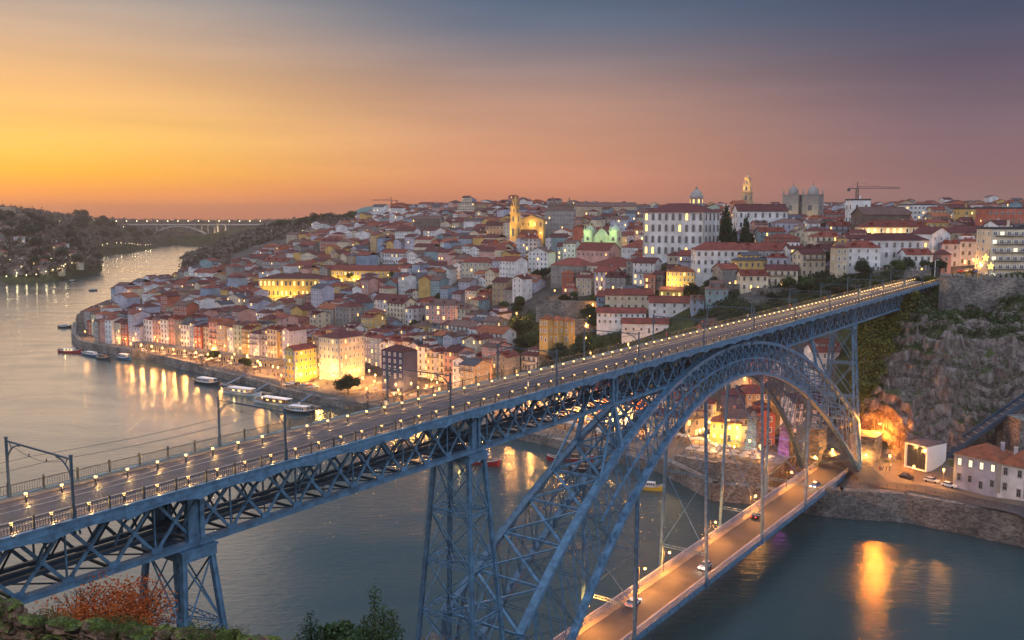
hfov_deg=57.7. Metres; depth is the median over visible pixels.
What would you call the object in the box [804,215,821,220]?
town house
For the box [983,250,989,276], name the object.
star decoration
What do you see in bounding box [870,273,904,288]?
catenary portal
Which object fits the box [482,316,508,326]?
town house
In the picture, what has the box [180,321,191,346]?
town house
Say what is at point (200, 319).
town house
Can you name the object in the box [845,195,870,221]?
building
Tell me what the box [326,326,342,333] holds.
town house
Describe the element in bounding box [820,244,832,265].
town house
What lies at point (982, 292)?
city wall
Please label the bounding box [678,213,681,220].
window
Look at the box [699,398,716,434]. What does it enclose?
quay house
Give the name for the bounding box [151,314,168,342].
town house
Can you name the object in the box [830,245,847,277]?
town house
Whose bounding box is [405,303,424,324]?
town house
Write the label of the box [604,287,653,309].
wine house
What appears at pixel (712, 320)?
town house
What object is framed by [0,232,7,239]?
hillside house
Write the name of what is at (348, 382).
tree
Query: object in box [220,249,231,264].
church tower
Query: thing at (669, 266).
town house
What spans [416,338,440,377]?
town house
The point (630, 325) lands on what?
wine house
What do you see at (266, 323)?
town house
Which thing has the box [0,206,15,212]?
apartment block
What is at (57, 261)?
tree
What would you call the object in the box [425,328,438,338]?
town house
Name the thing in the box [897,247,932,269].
town house
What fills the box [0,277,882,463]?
overhead wire
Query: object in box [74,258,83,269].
hillside house
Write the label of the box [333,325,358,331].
town house
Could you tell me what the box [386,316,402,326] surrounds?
town house
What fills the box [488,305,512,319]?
town house
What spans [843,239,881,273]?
town house
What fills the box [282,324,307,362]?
town house
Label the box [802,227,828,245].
town house
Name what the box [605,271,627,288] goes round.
town house
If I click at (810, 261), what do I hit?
town house
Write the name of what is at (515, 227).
bell tower
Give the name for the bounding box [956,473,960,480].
window
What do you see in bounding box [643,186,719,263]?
palace
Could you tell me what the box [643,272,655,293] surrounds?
town house
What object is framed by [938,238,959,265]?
town house
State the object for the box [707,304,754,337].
catenary portal
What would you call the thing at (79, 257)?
tree
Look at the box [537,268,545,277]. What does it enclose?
tree
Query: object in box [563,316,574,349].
garden house
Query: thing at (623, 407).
town house
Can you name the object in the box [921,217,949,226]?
town house
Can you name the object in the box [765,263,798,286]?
town house
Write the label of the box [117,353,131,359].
boat
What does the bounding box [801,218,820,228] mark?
town house
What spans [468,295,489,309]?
town house
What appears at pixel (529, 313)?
slope shrubs
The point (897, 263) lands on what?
tree
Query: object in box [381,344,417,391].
corner house
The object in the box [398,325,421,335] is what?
town house
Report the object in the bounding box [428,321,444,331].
town house
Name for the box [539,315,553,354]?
garden house
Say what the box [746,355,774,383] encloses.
town house
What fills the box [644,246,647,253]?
window
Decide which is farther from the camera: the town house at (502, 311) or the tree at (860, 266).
the town house at (502, 311)
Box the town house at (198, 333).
[194,321,209,348]
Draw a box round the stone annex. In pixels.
[1005,414,1023,452]
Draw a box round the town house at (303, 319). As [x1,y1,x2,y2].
[295,315,309,323]
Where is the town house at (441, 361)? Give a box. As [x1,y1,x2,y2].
[438,346,448,381]
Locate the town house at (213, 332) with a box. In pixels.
[209,317,230,350]
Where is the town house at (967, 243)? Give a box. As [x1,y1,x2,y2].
[957,233,975,265]
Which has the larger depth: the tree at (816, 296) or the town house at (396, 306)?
the town house at (396, 306)
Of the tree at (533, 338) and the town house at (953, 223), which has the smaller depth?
the tree at (533, 338)
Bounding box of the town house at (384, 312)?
[364,308,386,316]
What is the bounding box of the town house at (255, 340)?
[249,327,263,356]
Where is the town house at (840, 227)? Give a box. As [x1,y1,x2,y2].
[825,220,850,234]
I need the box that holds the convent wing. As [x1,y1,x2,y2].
[551,257,591,287]
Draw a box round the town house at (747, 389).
[740,382,768,407]
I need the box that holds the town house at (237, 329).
[232,320,250,353]
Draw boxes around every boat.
[57,348,81,352]
[58,324,71,327]
[81,351,101,356]
[96,354,110,359]
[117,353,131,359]
[193,371,219,385]
[222,386,261,396]
[253,395,299,406]
[284,404,315,414]
[473,453,500,466]
[547,453,592,461]
[569,463,600,471]
[636,481,662,490]
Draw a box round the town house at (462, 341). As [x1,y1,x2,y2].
[460,333,474,345]
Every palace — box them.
[258,273,332,297]
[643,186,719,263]
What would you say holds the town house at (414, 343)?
on the terrain
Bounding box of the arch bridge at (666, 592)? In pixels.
[0,276,938,639]
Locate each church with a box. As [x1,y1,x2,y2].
[583,223,626,252]
[850,207,910,228]
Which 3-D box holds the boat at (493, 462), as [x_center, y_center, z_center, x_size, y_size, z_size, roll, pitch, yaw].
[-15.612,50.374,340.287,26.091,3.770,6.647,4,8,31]
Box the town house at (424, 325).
[412,319,437,331]
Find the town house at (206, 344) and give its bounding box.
[203,325,209,349]
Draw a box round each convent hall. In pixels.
[576,242,620,262]
[621,239,642,258]
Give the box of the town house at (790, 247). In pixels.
[783,239,804,264]
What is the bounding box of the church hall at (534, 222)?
[520,214,545,244]
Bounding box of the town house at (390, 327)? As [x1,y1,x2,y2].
[378,324,400,329]
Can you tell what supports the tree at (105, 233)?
on the terrain
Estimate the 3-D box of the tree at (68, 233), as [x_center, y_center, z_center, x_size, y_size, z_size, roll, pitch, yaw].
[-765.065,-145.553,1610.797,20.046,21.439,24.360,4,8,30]
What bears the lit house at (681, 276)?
on the terrain
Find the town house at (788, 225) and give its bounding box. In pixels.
[770,217,802,233]
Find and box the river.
[0,245,1023,639]
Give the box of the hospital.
[574,202,636,216]
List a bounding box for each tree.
[0,228,12,236]
[3,210,15,217]
[6,221,16,225]
[12,229,25,235]
[19,219,29,224]
[23,225,36,234]
[25,212,36,219]
[28,236,43,245]
[29,255,39,263]
[30,246,46,255]
[32,570,181,627]
[34,215,46,222]
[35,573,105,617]
[41,254,50,259]
[45,221,54,228]
[51,258,61,263]
[54,247,68,256]
[64,224,73,230]
[64,230,76,240]
[70,239,82,246]
[70,242,82,250]
[71,253,84,261]
[77,220,87,227]
[79,209,88,214]
[93,220,102,225]
[94,253,102,258]
[100,230,109,236]
[102,217,109,224]
[108,220,115,225]
[111,230,122,236]
[124,561,171,623]
[125,226,133,231]
[205,349,220,361]
[238,356,251,368]
[275,219,284,226]
[296,611,327,639]
[297,217,310,225]
[308,212,318,219]
[315,618,367,639]
[332,373,360,394]
[354,586,404,639]
[408,319,419,325]
[498,301,508,306]
[510,299,524,307]
[511,305,522,311]
[512,319,524,334]
[513,336,528,347]
[514,296,524,310]
[525,321,533,328]
[525,334,538,346]
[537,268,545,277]
[538,360,551,367]
[540,268,549,277]
[549,342,568,361]
[558,293,571,300]
[560,351,576,362]
[567,297,580,300]
[568,291,577,297]
[568,338,589,357]
[580,304,596,318]
[586,336,604,354]
[587,313,596,325]
[683,282,698,294]
[702,276,716,286]
[765,291,777,299]
[780,277,795,289]
[795,281,807,292]
[799,276,814,281]
[801,296,816,303]
[802,279,815,292]
[808,294,821,300]
[824,282,841,294]
[825,246,831,260]
[832,279,848,291]
[842,282,862,291]
[854,260,869,273]
[863,264,872,273]
[863,416,873,429]
[866,408,878,428]
[872,274,885,285]
[873,407,892,426]
[879,270,889,282]
[883,268,903,278]
[883,406,894,430]
[888,276,899,282]
[889,259,906,268]
[893,423,908,447]
[902,257,915,269]
[913,275,921,280]
[919,260,929,267]
[923,275,934,281]
[929,258,947,274]
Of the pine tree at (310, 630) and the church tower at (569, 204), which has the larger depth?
the church tower at (569, 204)
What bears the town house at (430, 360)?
on the terrain
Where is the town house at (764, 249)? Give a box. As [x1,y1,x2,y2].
[747,241,786,258]
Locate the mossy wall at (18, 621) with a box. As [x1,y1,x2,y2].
[0,594,351,639]
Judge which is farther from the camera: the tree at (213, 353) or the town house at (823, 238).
the tree at (213, 353)
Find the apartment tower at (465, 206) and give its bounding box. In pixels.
[458,202,474,211]
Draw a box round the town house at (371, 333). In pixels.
[364,328,381,362]
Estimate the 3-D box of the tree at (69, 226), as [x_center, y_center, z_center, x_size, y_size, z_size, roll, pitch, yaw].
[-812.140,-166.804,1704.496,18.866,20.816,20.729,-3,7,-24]
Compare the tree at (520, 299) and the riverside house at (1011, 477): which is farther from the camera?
the tree at (520, 299)
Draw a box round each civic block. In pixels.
[263,256,296,268]
[319,238,340,250]
[334,300,365,325]
[373,293,411,311]
[382,248,410,263]
[392,272,426,286]
[412,215,443,229]
[424,298,466,323]
[460,256,491,277]
[485,221,505,233]
[525,233,538,256]
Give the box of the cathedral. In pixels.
[782,181,827,215]
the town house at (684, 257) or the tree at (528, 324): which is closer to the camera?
the town house at (684, 257)
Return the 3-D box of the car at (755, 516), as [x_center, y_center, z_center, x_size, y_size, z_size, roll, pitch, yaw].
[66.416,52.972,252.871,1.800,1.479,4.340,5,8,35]
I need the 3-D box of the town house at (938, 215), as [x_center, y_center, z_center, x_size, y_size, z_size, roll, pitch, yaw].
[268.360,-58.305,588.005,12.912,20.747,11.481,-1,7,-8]
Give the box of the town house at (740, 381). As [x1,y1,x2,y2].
[725,365,748,389]
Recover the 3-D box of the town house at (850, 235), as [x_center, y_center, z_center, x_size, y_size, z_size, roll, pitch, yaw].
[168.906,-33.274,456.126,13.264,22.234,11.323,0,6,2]
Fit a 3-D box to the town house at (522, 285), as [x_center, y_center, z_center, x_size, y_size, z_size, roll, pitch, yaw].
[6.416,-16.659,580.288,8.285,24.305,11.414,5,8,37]
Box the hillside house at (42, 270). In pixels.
[36,265,48,274]
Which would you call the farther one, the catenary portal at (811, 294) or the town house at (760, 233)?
the town house at (760, 233)
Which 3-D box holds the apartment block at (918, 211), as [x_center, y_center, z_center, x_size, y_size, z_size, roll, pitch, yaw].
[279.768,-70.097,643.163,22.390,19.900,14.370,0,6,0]
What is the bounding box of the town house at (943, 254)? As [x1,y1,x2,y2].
[933,248,952,273]
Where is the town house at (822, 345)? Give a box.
[804,339,840,384]
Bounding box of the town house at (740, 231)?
[733,229,753,242]
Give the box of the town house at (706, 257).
[691,241,748,286]
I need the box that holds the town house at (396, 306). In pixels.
[386,296,417,325]
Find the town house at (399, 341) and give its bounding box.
[394,332,411,344]
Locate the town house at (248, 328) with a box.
[241,321,264,354]
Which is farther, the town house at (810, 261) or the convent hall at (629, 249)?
the convent hall at (629, 249)
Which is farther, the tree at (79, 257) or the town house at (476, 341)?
the tree at (79, 257)
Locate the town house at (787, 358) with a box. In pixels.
[773,344,797,374]
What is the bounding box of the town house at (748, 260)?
[731,252,766,268]
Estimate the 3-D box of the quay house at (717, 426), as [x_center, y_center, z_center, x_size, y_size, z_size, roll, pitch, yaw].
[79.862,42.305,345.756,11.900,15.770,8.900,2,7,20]
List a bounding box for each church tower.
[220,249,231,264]
[546,196,556,209]
[565,197,575,216]
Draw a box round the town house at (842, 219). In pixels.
[836,216,844,220]
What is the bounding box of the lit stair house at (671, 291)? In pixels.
[658,286,685,295]
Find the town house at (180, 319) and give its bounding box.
[174,315,194,345]
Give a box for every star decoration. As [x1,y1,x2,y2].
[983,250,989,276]
[988,261,994,271]
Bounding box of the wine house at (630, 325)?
[621,317,669,343]
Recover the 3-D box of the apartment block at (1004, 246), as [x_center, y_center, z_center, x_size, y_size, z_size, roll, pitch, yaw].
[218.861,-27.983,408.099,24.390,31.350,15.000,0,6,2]
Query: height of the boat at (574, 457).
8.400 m
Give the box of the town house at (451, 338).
[443,330,467,347]
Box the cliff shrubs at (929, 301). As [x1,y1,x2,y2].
[857,271,1023,353]
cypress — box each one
[715,203,734,241]
[732,226,737,242]
[738,214,751,243]
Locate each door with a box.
[978,480,982,489]
[1016,488,1020,497]
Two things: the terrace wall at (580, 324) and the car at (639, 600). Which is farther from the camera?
the terrace wall at (580, 324)
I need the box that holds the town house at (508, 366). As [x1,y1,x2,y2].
[492,349,520,377]
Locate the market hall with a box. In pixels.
[330,265,398,281]
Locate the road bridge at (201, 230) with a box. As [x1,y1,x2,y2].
[122,220,260,233]
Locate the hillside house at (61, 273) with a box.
[56,265,65,275]
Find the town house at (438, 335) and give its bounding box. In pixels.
[432,328,452,346]
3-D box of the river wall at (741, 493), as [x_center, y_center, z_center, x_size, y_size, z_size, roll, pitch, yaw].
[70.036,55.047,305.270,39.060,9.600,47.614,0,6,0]
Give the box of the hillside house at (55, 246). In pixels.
[53,244,61,249]
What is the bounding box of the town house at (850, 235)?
[842,229,870,241]
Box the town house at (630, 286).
[619,284,643,288]
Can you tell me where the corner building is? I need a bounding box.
[317,328,364,380]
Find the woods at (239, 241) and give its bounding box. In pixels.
[178,213,355,267]
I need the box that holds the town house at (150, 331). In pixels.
[147,316,153,341]
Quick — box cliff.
[848,300,1023,466]
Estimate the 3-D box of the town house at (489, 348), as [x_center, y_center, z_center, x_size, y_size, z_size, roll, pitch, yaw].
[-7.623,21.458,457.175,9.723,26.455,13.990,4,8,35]
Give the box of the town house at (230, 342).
[227,323,234,352]
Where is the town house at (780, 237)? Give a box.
[763,234,800,241]
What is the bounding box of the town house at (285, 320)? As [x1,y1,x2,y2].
[276,314,298,326]
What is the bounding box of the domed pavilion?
[354,207,371,216]
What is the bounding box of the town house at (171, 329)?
[168,313,180,344]
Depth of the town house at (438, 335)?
493.15 m
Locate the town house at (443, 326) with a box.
[439,320,451,329]
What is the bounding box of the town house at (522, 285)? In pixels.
[512,274,532,301]
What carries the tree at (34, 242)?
on the terrain
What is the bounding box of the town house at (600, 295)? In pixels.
[596,291,604,306]
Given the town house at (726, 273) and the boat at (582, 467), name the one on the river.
the boat at (582, 467)
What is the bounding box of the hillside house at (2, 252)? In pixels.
[0,250,7,258]
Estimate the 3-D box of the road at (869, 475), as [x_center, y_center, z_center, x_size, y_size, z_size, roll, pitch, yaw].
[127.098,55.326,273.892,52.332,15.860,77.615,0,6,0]
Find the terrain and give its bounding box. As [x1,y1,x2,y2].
[0,215,1023,544]
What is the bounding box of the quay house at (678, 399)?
[674,392,693,410]
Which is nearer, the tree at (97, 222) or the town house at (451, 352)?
the town house at (451, 352)
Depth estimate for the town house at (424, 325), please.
532.18 m
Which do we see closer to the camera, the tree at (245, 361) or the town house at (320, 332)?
the tree at (245, 361)
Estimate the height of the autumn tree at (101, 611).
7.436 m
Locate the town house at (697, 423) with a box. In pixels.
[679,399,709,435]
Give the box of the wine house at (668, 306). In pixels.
[647,296,689,317]
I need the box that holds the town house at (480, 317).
[470,312,492,322]
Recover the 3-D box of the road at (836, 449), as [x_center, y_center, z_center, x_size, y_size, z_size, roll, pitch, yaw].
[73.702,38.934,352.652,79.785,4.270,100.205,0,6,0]
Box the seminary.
[586,257,628,272]
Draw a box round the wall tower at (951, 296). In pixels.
[938,273,965,312]
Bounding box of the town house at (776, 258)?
[766,251,788,264]
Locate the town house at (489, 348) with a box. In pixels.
[480,337,511,378]
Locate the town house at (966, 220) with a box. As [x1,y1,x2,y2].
[956,217,974,224]
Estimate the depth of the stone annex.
292.92 m
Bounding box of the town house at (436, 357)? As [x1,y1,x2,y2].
[433,347,444,379]
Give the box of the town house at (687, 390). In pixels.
[676,383,700,397]
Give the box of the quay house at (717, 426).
[709,412,742,446]
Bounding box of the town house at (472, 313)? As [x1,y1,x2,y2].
[465,309,488,317]
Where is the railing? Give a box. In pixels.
[841,482,1023,508]
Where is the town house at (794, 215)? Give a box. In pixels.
[788,214,801,218]
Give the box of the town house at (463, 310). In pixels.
[456,304,478,318]
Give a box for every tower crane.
[372,197,397,201]
[847,182,899,198]
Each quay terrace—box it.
[674,444,731,474]
[717,449,791,486]
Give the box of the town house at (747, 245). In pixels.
[739,242,756,247]
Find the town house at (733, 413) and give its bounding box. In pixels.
[721,406,750,445]
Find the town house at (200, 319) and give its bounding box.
[189,315,207,346]
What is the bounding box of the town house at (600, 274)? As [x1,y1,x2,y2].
[594,265,621,294]
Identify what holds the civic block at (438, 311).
on the terrain
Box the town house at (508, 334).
[476,325,516,348]
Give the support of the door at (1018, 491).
in the riverside house at (1011, 477)
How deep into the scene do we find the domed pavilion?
1452.87 m
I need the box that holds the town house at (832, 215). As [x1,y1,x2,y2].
[820,212,844,221]
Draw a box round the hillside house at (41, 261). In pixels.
[36,259,49,265]
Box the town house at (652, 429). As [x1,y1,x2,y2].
[646,408,681,436]
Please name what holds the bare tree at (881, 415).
on the terrain
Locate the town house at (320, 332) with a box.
[311,326,331,357]
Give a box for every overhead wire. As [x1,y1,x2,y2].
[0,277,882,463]
[2,270,928,472]
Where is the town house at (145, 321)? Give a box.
[143,314,155,340]
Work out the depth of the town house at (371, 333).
514.28 m
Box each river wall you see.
[71,322,202,372]
[198,367,655,470]
[656,455,777,504]
[801,483,1023,546]
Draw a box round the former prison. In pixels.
[545,206,573,237]
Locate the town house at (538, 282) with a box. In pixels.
[531,274,546,292]
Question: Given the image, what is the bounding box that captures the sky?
[0,0,1023,220]
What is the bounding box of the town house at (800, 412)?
[780,392,829,432]
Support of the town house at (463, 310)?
on the terrain
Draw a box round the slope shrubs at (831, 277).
[693,270,873,331]
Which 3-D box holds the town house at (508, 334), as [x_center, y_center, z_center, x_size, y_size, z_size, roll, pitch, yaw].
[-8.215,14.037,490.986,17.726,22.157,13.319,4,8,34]
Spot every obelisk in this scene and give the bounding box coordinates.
[743,411,760,450]
[777,423,794,462]
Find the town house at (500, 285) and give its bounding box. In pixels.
[491,276,511,305]
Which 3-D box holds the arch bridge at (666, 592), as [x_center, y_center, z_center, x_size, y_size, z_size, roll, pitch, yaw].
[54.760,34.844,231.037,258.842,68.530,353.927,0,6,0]
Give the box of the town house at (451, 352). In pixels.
[443,345,474,384]
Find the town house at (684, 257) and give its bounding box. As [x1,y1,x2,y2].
[677,249,690,267]
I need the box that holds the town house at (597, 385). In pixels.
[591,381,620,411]
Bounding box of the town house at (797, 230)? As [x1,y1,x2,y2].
[789,224,805,243]
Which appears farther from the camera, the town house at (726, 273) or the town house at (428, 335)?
the town house at (428, 335)
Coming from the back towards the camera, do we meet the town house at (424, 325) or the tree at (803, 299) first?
the town house at (424, 325)
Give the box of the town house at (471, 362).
[458,356,490,386]
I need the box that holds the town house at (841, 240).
[832,235,849,245]
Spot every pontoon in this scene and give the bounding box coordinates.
[219,382,234,386]
[251,389,274,395]
[300,402,321,408]
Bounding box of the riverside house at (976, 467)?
[953,442,1013,496]
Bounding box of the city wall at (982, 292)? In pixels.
[964,273,1023,312]
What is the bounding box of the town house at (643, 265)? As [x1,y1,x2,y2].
[632,256,661,285]
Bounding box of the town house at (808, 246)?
[804,244,824,249]
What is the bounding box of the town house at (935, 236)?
[912,226,951,261]
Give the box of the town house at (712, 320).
[695,318,718,329]
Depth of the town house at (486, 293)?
597.52 m
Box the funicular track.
[946,393,1023,457]
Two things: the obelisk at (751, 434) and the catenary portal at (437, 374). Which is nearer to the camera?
the catenary portal at (437, 374)
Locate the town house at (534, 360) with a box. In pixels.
[521,345,549,370]
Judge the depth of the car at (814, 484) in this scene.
280.62 m
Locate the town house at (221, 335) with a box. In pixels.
[216,320,235,351]
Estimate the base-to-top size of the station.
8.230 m
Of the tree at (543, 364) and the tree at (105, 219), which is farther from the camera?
the tree at (105, 219)
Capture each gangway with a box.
[222,372,245,385]
[254,381,270,391]
[296,392,313,403]
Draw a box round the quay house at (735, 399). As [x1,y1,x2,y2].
[720,386,745,414]
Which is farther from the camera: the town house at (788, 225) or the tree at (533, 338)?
the town house at (788, 225)
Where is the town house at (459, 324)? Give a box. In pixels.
[447,318,482,335]
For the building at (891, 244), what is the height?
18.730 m
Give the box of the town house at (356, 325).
[342,321,366,330]
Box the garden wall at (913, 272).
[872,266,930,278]
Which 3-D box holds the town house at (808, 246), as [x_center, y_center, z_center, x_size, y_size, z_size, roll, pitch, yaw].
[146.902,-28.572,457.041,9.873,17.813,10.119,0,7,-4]
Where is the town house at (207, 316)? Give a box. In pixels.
[191,313,210,320]
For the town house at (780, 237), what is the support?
on the terrain
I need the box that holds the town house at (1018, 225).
[1013,223,1023,226]
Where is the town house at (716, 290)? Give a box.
[704,280,727,309]
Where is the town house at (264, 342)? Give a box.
[261,326,269,356]
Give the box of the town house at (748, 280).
[736,269,769,293]
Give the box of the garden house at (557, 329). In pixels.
[553,315,564,347]
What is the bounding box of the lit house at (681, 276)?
[666,265,694,286]
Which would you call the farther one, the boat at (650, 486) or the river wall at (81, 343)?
the river wall at (81, 343)
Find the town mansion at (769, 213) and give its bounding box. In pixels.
[731,204,788,230]
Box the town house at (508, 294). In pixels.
[504,286,511,303]
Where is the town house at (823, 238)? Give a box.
[807,232,840,244]
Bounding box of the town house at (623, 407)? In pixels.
[612,400,633,424]
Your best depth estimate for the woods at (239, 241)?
1379.70 m
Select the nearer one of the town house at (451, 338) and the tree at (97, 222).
the town house at (451, 338)
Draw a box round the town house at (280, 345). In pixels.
[277,330,282,358]
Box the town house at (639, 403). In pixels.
[634,398,646,414]
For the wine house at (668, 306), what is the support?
on the terrain
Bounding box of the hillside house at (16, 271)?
[9,266,21,274]
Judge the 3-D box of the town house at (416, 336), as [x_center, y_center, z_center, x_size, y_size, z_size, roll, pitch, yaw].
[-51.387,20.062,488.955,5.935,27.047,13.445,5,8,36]
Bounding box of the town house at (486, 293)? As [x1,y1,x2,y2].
[477,288,491,303]
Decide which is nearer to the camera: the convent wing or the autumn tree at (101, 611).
the autumn tree at (101, 611)
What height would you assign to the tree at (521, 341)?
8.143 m
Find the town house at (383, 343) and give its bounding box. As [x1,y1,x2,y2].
[378,335,391,367]
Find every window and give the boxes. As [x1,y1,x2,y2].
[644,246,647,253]
[651,224,654,231]
[671,213,674,220]
[671,224,674,231]
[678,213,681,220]
[685,213,688,220]
[698,236,701,243]
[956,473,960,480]
[957,457,961,465]
[967,475,971,482]
[968,460,972,467]
[979,462,983,469]
[989,479,994,487]
[990,464,994,472]
[1002,482,1006,490]
[1003,467,1007,475]
[1017,470,1021,478]
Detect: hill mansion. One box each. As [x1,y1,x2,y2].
[855,219,928,233]
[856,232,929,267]
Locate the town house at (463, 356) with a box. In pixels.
[451,351,480,386]
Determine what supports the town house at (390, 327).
on the terrain
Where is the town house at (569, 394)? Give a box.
[565,386,590,415]
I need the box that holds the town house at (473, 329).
[469,323,485,334]
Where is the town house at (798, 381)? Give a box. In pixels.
[783,365,807,393]
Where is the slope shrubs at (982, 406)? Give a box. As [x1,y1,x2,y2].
[910,330,1023,445]
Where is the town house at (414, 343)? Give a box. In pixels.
[408,339,423,374]
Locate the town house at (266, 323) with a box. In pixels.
[257,320,276,326]
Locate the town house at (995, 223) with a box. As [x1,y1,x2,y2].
[983,219,1013,226]
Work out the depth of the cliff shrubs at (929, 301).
340.61 m
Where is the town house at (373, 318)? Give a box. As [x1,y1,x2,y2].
[360,309,385,329]
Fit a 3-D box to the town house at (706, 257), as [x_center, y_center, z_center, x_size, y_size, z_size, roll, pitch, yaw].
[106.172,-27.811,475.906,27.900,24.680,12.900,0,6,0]
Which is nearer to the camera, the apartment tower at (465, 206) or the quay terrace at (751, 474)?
the quay terrace at (751, 474)
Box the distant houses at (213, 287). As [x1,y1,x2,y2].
[83,195,1023,344]
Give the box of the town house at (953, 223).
[948,220,965,226]
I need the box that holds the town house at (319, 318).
[310,309,329,327]
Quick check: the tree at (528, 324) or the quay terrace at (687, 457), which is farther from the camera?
the tree at (528, 324)
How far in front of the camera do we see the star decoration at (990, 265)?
391.86 m
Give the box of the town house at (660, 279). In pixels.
[652,269,665,290]
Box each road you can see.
[716,408,844,459]
[821,452,1023,516]
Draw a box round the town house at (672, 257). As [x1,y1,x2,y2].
[667,250,678,263]
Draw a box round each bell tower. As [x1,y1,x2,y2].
[510,194,520,240]
[741,174,752,203]
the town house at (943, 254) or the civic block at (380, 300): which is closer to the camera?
the town house at (943, 254)
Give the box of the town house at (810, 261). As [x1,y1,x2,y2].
[791,248,826,278]
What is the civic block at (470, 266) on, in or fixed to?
on the terrain
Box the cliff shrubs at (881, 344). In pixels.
[844,290,924,429]
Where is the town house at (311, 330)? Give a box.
[306,326,317,336]
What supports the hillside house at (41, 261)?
on the terrain
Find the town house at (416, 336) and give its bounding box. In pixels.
[402,332,425,346]
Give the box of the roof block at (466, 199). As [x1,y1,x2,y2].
[463,197,470,201]
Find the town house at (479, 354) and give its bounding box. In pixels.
[476,351,481,358]
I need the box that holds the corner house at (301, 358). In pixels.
[283,342,317,381]
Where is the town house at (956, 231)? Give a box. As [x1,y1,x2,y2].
[946,224,978,240]
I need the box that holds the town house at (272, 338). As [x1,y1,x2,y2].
[267,323,284,358]
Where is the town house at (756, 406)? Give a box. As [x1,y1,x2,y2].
[746,400,776,445]
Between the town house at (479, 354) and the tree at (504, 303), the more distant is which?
the tree at (504, 303)
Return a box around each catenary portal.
[4,436,76,534]
[217,396,287,473]
[386,365,451,425]
[497,344,557,395]
[583,327,639,371]
[652,314,704,352]
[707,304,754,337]
[751,296,796,320]
[788,289,830,316]
[820,283,859,307]
[847,278,883,296]
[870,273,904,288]
[890,269,923,289]
[907,266,937,281]
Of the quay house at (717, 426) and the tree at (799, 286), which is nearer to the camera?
the quay house at (717, 426)
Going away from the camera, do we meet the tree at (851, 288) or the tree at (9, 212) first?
the tree at (851, 288)
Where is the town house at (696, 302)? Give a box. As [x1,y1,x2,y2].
[689,294,704,316]
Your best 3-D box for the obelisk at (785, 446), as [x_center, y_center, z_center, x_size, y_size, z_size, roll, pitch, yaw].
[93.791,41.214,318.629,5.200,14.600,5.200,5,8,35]
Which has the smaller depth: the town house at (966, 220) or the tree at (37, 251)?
the town house at (966, 220)
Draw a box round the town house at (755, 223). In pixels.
[750,219,768,229]
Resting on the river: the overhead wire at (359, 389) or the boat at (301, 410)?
the boat at (301, 410)
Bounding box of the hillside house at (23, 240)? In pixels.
[13,235,25,243]
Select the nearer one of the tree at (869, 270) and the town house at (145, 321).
the tree at (869, 270)
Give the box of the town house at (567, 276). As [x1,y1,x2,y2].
[562,270,574,292]
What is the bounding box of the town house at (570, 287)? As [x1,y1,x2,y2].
[563,281,576,297]
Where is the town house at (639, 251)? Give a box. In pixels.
[635,247,642,256]
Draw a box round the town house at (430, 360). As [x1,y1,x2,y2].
[426,347,444,378]
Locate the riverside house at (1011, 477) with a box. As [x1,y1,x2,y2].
[997,446,1023,500]
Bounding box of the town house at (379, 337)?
[369,329,394,365]
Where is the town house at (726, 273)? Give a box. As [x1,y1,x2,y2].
[712,262,739,283]
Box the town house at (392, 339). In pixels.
[387,335,400,346]
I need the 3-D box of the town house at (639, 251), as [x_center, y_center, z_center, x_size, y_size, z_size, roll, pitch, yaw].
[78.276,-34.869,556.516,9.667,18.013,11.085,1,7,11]
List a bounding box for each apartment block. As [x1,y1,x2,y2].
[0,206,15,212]
[897,204,937,220]
[953,203,975,219]
[975,207,1023,225]
[975,220,1023,276]
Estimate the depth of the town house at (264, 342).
533.85 m
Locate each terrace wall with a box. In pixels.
[132,341,283,367]
[536,300,596,321]
[575,319,596,336]
[724,284,738,294]
[751,288,795,295]
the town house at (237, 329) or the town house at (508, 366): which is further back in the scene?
the town house at (237, 329)
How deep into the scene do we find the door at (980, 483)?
271.57 m
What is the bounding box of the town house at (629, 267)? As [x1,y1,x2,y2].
[626,253,640,284]
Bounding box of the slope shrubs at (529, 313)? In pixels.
[510,294,623,368]
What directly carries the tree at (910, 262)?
on the terrain
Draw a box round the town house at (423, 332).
[419,330,429,338]
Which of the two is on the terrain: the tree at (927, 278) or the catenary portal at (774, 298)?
the tree at (927, 278)
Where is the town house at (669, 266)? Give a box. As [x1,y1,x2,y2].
[666,264,680,270]
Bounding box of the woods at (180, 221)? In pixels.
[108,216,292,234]
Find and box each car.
[625,597,641,606]
[698,560,711,569]
[750,511,760,518]
[810,481,819,487]
[898,472,912,479]
[924,476,939,483]
[940,481,956,487]
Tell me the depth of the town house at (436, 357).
465.14 m
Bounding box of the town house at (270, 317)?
[258,313,277,321]
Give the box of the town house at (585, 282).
[575,270,594,295]
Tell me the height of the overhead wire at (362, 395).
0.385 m
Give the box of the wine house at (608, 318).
[596,305,646,336]
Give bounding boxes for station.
[904,437,946,471]
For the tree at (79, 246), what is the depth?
1511.10 m
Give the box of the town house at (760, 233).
[753,227,785,242]
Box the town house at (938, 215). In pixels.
[923,211,951,218]
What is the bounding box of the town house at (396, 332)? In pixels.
[391,328,399,334]
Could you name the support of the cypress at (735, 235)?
on the terrain
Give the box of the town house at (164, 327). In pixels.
[160,314,173,343]
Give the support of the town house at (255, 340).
on the terrain
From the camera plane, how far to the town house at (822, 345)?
353.90 m
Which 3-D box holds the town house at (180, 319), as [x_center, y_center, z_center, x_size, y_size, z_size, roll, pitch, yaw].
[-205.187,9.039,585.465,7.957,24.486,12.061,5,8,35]
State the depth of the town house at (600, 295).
488.66 m
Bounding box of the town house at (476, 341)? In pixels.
[464,332,494,354]
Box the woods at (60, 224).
[0,204,177,276]

